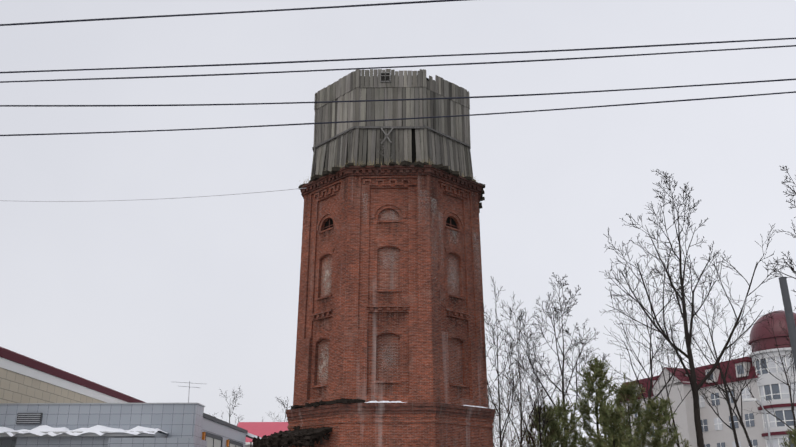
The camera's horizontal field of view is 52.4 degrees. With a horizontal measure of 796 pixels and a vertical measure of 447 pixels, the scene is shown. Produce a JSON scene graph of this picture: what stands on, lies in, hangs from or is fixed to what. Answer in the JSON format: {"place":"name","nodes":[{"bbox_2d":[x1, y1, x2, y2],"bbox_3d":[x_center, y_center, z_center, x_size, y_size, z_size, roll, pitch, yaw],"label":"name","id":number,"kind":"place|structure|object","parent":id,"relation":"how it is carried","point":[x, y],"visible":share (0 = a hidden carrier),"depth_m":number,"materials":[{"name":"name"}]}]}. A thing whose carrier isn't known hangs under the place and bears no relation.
{"place":"outdoors","nodes":[
{"label":"outdoors","id":0,"kind":"place"},
{"bbox_2d":[0,347,145,402],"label":"long beige building","id":1,"kind":"structure","parent":0,"point":[24,379],"depth_m":55.26,"materials":[{"name":"tile"}]},
{"bbox_2d":[0,403,260,446],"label":"building","id":2,"kind":"structure","parent":0,"point":[187,424],"depth_m":44.26,"materials":[{"name":"concrete"}]},
{"bbox_2d":[0,425,166,436],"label":"porch snow","id":3,"kind":"structure","parent":2,"relation":"on","point":[39,430],"depth_m":42.10,"materials":[{"name":"white snow"}]},
{"bbox_2d":[179,381,201,402],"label":"roof antenna","id":4,"kind":"object","parent":2,"relation":"on","point":[189,387],"visible":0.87,"depth_m":47.64,"materials":[{"name":"grey metal"}]},
{"bbox_2d":[237,422,287,446],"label":"red roof house","id":5,"kind":"structure","parent":0,"point":[261,429],"depth_m":77.46,"materials":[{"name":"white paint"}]},
{"bbox_2d":[286,402,494,446],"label":"tower base","id":6,"kind":"object","parent":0,"point":[429,424],"visible":0.9,"depth_m":29.47,"materials":[{"name":"red brick"}]},
{"bbox_2d":[250,426,332,446],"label":"damaged roof","id":7,"kind":"structure","parent":6,"relation":"attached to","point":[297,436],"depth_m":29.78,"materials":[{"name":"brown wood"}]},
{"bbox_2d":[293,165,487,407],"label":"brick tower","id":8,"kind":"structure","parent":6,"relation":"on","point":[437,358],"depth_m":31.90,"materials":[{"name":"red brick"}]},
{"bbox_2d":[0,188,303,201],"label":"service wire","id":9,"kind":"object","parent":8,"relation":"attached to","point":[150,199],"visible":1,"depth_m":37.56,"materials":[{"name":"grey metal"}]},
{"bbox_2d":[291,398,485,408],"bbox_3d":[-0.353,6.833,30.521,7.750,0.236,2.467,-1,-19,2],"label":"snowy ledge","id":10,"kind":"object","parent":8,"relation":"on","point":[341,400],"depth_m":29.59,"materials":[{"name":"dirt"},{"name":"moss"},{"name":"snow"}]},
{"bbox_2d":[310,69,472,179],"bbox_3d":[-0.253,-3.303,37.227,7.226,4.698,7.226,-1,-19,2],"label":"wooden tower top","id":11,"kind":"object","parent":8,"relation":"on","point":[444,141],"depth_m":34.45,"materials":[{"name":"grey wood"}]},
{"bbox_2d":[298,156,484,212],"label":"cornice","id":12,"kind":"structure","parent":8,"relation":"on","point":[335,169],"depth_m":33.07,"materials":[{"name":"brown brick"}]},
{"bbox_2d":[307,178,479,394],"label":"weathering stains","id":13,"kind":"object","parent":8,"relation":"attached to","point":[324,279],"visible":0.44,"depth_m":32.40,"materials":[{"name":"brown brick"}]},
{"bbox_2d":[0,0,795,135],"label":"overhead wires","id":14,"kind":"object","parent":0,"point":[372,68],"visible":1,"depth_m":9.54,"materials":[{"name":"black metal"}]},
{"bbox_2d":[0,0,795,446],"label":"sky","id":15,"kind":"structure","parent":0,"point":[137,298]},
{"bbox_2d":[620,311,795,446],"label":"domed corner building","id":16,"kind":"structure","parent":0,"point":[717,431],"depth_m":111.01,"materials":[{"name":"white paint"}]},
{"label":"ground","id":17,"kind":"structure","parent":0,"visible":0},
{"bbox_2d":[208,387,243,424],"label":"tree","id":18,"kind":"object","parent":17,"relation":"on","point":[229,413],"visible":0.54,"depth_m":87.39,"materials":[{"name":"grey plant"}]},
{"bbox_2d":[262,397,290,421],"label":"tree","id":19,"kind":"object","parent":17,"relation":"on","point":[282,409],"visible":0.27,"depth_m":93.06,"materials":[{"name":"grey plant"}]},
{"bbox_2d":[479,276,537,446],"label":"sapling","id":20,"kind":"object","parent":17,"relation":"on","point":[503,368],"visible":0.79,"depth_m":32.14,"materials":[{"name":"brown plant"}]},
{"bbox_2d":[482,378,536,445],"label":"shrub","id":21,"kind":"object","parent":17,"relation":"on","point":[490,408],"visible":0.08,"depth_m":32.14,"materials":[{"name":"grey plant"}]},
{"bbox_2d":[491,398,535,446],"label":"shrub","id":22,"kind":"object","parent":17,"relation":"on","point":[501,409],"visible":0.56,"depth_m":31.89,"materials":[{"name":"grey plant"}]},
{"bbox_2d":[488,373,551,446],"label":"bare tree","id":23,"kind":"object","parent":17,"relation":"on","point":[511,417],"visible":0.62,"depth_m":32.87,"materials":[{"name":"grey plant"}]},
{"bbox_2d":[487,302,554,445],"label":"sapling","id":24,"kind":"object","parent":17,"relation":"on","point":[519,371],"visible":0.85,"depth_m":34.31,"materials":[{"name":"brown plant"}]},
{"bbox_2d":[500,358,554,446],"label":"bare tree","id":25,"kind":"object","parent":17,"relation":"on","point":[527,409],"visible":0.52,"depth_m":35.42,"materials":[{"name":"plant"}]},
{"bbox_2d":[501,318,563,446],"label":"sapling","id":26,"kind":"object","parent":17,"relation":"on","point":[541,396],"visible":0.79,"depth_m":35.10,"materials":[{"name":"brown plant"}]},
{"bbox_2d":[518,402,568,446],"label":"pine","id":27,"kind":"object","parent":17,"relation":"on","point":[555,424],"visible":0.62,"depth_m":35.84,"materials":[{"name":"green plant"}]},
{"bbox_2d":[499,272,619,440],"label":"bare tree","id":28,"kind":"object","parent":17,"relation":"on","point":[558,317],"visible":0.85,"depth_m":44.57,"materials":[{"name":"grey plant"}]},
{"bbox_2d":[541,393,592,446],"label":"pine","id":29,"kind":"object","parent":17,"relation":"on","point":[563,410],"visible":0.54,"depth_m":36.84,"materials":[{"name":"green plant"}]},
{"bbox_2d":[567,357,627,446],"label":"pine","id":30,"kind":"object","parent":17,"relation":"on","point":[599,399],"visible":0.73,"depth_m":38.74,"materials":[{"name":"green plant"}]},
{"bbox_2d":[587,398,644,446],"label":"pine","id":31,"kind":"object","parent":17,"relation":"on","point":[614,417],"visible":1,"depth_m":35.76,"materials":[{"name":"green plant"}]},
{"bbox_2d":[601,372,662,446],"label":"pine","id":32,"kind":"object","parent":17,"relation":"on","point":[624,390],"visible":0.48,"depth_m":39.80,"materials":[{"name":"green plant"}]},
{"bbox_2d":[604,270,703,446],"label":"bare tree","id":33,"kind":"object","parent":17,"relation":"on","point":[652,373],"visible":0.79,"depth_m":54.89,"materials":[{"name":"grey plant"}]},
{"bbox_2d":[631,397,691,446],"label":"pine","id":34,"kind":"object","parent":17,"relation":"on","point":[652,406],"visible":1,"depth_m":37.31,"materials":[{"name":"green plant"}]},
{"bbox_2d":[615,319,711,446],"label":"bare tree","id":35,"kind":"object","parent":17,"relation":"on","point":[677,444],"visible":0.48,"depth_m":83.56,"materials":[{"name":"grey plant"}]},
{"bbox_2d":[599,169,786,446],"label":"tall bare tree","id":36,"kind":"object","parent":17,"relation":"on","point":[695,388],"visible":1,"depth_m":38.57,"materials":[{"name":"brown plant"}]},
{"bbox_2d":[649,299,755,446],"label":"bare tree","id":37,"kind":"object","parent":17,"relation":"on","point":[734,399],"visible":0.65,"depth_m":69.86,"materials":[{"name":"grey plant"}]},
{"bbox_2d":[653,264,766,446],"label":"bare tree","id":38,"kind":"object","parent":17,"relation":"on","point":[723,379],"visible":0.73,"depth_m":57.15,"materials":[{"name":"brown plant"}]},
{"bbox_2d":[742,398,772,446],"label":"street lamp","id":39,"kind":"object","parent":17,"relation":"on","point":[753,399],"visible":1,"depth_m":59.56,"materials":[{"name":"grey metal"}]},
{"bbox_2d":[733,310,795,431],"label":"bare tree","id":40,"kind":"object","parent":17,"relation":"on","point":[792,404],"visible":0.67,"depth_m":79.90,"materials":[{"name":"grey plant"}]},
{"bbox_2d":[765,166,795,361],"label":"bare tree","id":41,"kind":"object","parent":17,"relation":"on","point":[793,235],"visible":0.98,"depth_m":32.05,"materials":[{"name":"grey plant"}]},
{"bbox_2d":[779,277,795,370],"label":"pole","id":42,"kind":"object","parent":17,"relation":"on","point":[790,320],"visible":1,"depth_m":28.78,"materials":[{"name":"grey metal"}]},
{"bbox_2d":[780,427,795,446],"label":"pine","id":43,"kind":"object","parent":17,"relation":"on","point":[790,434],"visible":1,"depth_m":34.35,"materials":[{"name":"green plant"}]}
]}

